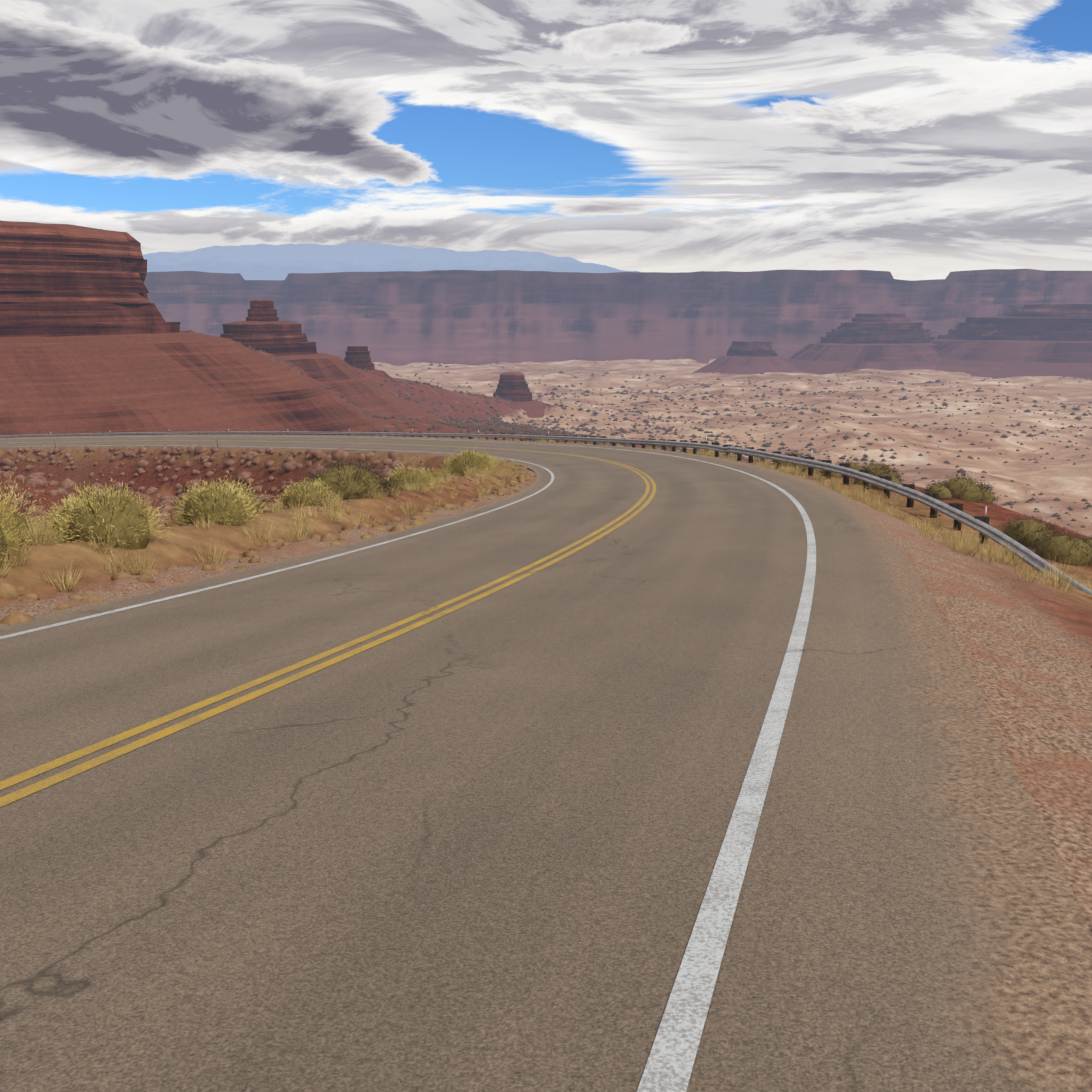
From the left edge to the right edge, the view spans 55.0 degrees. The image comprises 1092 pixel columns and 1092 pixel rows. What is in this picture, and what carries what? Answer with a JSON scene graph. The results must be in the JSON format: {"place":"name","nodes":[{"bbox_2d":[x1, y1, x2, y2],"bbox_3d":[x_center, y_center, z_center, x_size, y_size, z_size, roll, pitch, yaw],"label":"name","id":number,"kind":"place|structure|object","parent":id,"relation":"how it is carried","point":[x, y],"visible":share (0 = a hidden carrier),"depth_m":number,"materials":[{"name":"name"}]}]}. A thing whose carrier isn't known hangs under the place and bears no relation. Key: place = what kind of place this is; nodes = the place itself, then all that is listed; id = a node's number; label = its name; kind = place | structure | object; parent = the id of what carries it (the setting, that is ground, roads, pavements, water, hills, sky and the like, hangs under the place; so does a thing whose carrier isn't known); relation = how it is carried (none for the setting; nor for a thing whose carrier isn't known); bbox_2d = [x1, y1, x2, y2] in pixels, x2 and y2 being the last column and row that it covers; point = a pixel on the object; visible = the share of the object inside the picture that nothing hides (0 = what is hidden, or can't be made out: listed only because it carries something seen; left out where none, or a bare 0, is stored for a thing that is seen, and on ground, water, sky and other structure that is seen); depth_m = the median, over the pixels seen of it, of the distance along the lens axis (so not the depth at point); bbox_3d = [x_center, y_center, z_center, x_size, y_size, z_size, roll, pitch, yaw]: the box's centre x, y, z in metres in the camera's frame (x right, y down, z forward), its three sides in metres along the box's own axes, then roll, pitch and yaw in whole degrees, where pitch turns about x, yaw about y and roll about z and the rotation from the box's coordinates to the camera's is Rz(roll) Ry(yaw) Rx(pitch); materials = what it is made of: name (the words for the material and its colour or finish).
{"place":"outdoors","nodes":[
{"label":"outdoors","id":0,"kind":"place"},
{"bbox_2d":[143,242,638,279],"bbox_3d":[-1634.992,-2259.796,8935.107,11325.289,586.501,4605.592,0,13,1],"label":"distant blue mountains","id":1,"kind":"structure","parent":0,"point":[264,262],"depth_m":8761.23,"materials":[{"name":"blue stone"}]},
{"bbox_2d":[50,429,986,516],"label":"guardrail delineators","id":2,"kind":"object","parent":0,"point":[706,441],"visible":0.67,"depth_m":49.04,"materials":[{"name":"plastic"}]},
{"bbox_2d":[0,435,1091,1091],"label":"road asphalt","id":3,"kind":"structure","parent":0,"point":[474,847],"depth_m":4.58,"materials":[{"name":"grey asphalt"}]},
{"bbox_2d":[0,445,553,638],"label":"edge line","id":4,"kind":"object","parent":3,"relation":"on","point":[167,598],"visible":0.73,"depth_m":14.40,"materials":[{"name":"white paint"}]},
{"bbox_2d":[0,441,649,789],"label":"yellow line","id":5,"kind":"object","parent":3,"relation":"on","point":[28,774],"visible":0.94,"depth_m":7.56,"materials":[{"name":"paint"}]},
{"bbox_2d":[0,440,655,806],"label":"yellow line","id":6,"kind":"object","parent":3,"relation":"on","point":[48,782],"visible":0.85,"depth_m":7.23,"materials":[{"name":"paint"}]},
{"bbox_2d":[20,436,815,1091],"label":"edge line","id":7,"kind":"object","parent":3,"relation":"on","point":[672,1052],"visible":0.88,"depth_m":3.76,"materials":[{"name":"white paint"}]},
{"bbox_2d":[0,331,1091,931],"bbox_3d":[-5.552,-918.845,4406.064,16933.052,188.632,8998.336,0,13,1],"label":"terrain","id":8,"kind":"structure","parent":0,"point":[1024,647],"depth_m":135.69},
{"bbox_2d":[0,220,385,437],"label":"mesa","id":9,"kind":"structure","parent":8,"relation":"on","point":[92,340],"depth_m":358.57,"materials":[{"name":"red stone"}]},
{"bbox_2d":[0,445,498,564],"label":"shrubs","id":10,"kind":"object","parent":8,"relation":"on","point":[124,494],"visible":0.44,"depth_m":16.32,"materials":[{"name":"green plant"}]},
{"bbox_2d":[0,460,535,623],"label":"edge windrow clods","id":11,"kind":"object","parent":8,"relation":"on","point":[8,591],"visible":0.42,"depth_m":17.24,"materials":[{"name":"orange soil"}]},
{"bbox_2d":[220,300,445,422],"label":"butte","id":12,"kind":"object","parent":8,"relation":"on","point":[262,327],"depth_m":561.69,"materials":[{"name":"red stone"}]},
{"bbox_2d":[344,346,417,396],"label":"butte","id":13,"kind":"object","parent":8,"relation":"on","point":[358,357],"depth_m":722.82,"materials":[{"name":"red stone"}]},
{"bbox_2d":[187,330,692,450],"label":"desert shrubs","id":14,"kind":"object","parent":8,"relation":"on","point":[408,397],"visible":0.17,"depth_m":610.37,"materials":[{"name":"plant"}]},
{"bbox_2d":[5,431,1013,558],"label":"timber guardrail posts","id":15,"kind":"object","parent":8,"relation":"on","point":[958,506],"visible":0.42,"depth_m":49.11,"materials":[{"name":"brown wood"}]},
{"bbox_2d":[0,431,1091,594],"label":"guardrail","id":16,"kind":"object","parent":15,"relation":"attached to","point":[1036,561],"visible":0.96,"depth_m":49.43,"materials":[{"name":"silver metal"}]},
{"bbox_2d":[493,372,545,417],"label":"butte","id":17,"kind":"object","parent":8,"relation":"on","point":[513,386],"visible":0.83,"depth_m":932.04,"materials":[{"name":"red stone"}]},
{"bbox_2d":[0,433,1091,598],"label":"dry grass tufts","id":18,"kind":"object","parent":8,"relation":"on","point":[988,552],"visible":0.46,"depth_m":20.05,"materials":[{"name":"yellow plant"}]},
{"bbox_2d":[0,445,1091,667],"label":"boulders and stones","id":19,"kind":"object","parent":8,"relation":"on","point":[36,479],"visible":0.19,"depth_m":118.39,"materials":[{"name":"brown stone"}]},
{"bbox_2d":[0,451,1091,570],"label":"shrubs","id":20,"kind":"object","parent":8,"relation":"on","point":[384,482],"visible":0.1,"depth_m":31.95,"materials":[{"name":"green plant"}]},
{"bbox_2d":[144,269,1091,365],"bbox_3d":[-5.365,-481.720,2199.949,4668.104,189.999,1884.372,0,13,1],"label":"canyon wall","id":21,"kind":"structure","parent":8,"relation":"on","point":[404,318],"depth_m":2068.67,"materials":[{"name":"stone"}]},
{"bbox_2d":[305,453,1091,564],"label":"sagebrush twigs","id":22,"kind":"object","parent":8,"relation":"on","point":[773,461],"visible":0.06,"depth_m":30.69,"materials":[{"name":"brown"}]},
{"bbox_2d":[371,357,1091,531],"bbox_3d":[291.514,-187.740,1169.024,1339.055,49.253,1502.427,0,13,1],"label":"desert shrubs","id":23,"kind":"object","parent":8,"relation":"on","point":[458,424],"visible":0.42,"depth_m":825.73,"materials":[{"name":"plant"}]},
{"bbox_2d":[692,341,804,374],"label":"butte","id":24,"kind":"object","parent":8,"relation":"on","point":[747,357],"visible":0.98,"depth_m":1522.04,"materials":[{"name":"stone"}]},
{"bbox_2d":[787,313,939,374],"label":"castle butte","id":25,"kind":"structure","parent":8,"relation":"on","point":[887,341],"depth_m":1553.63,"materials":[{"name":"stone"}]},
{"bbox_2d":[927,304,1091,378],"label":"long mesa","id":26,"kind":"structure","parent":8,"relation":"on","point":[1041,339],"depth_m":1501.49,"materials":[{"name":"stone"}]},
{"bbox_2d":[0,0,1091,280],"label":"sky","id":27,"kind":"structure","parent":0,"point":[912,140],"materials":[{"name":"white"}]}
]}

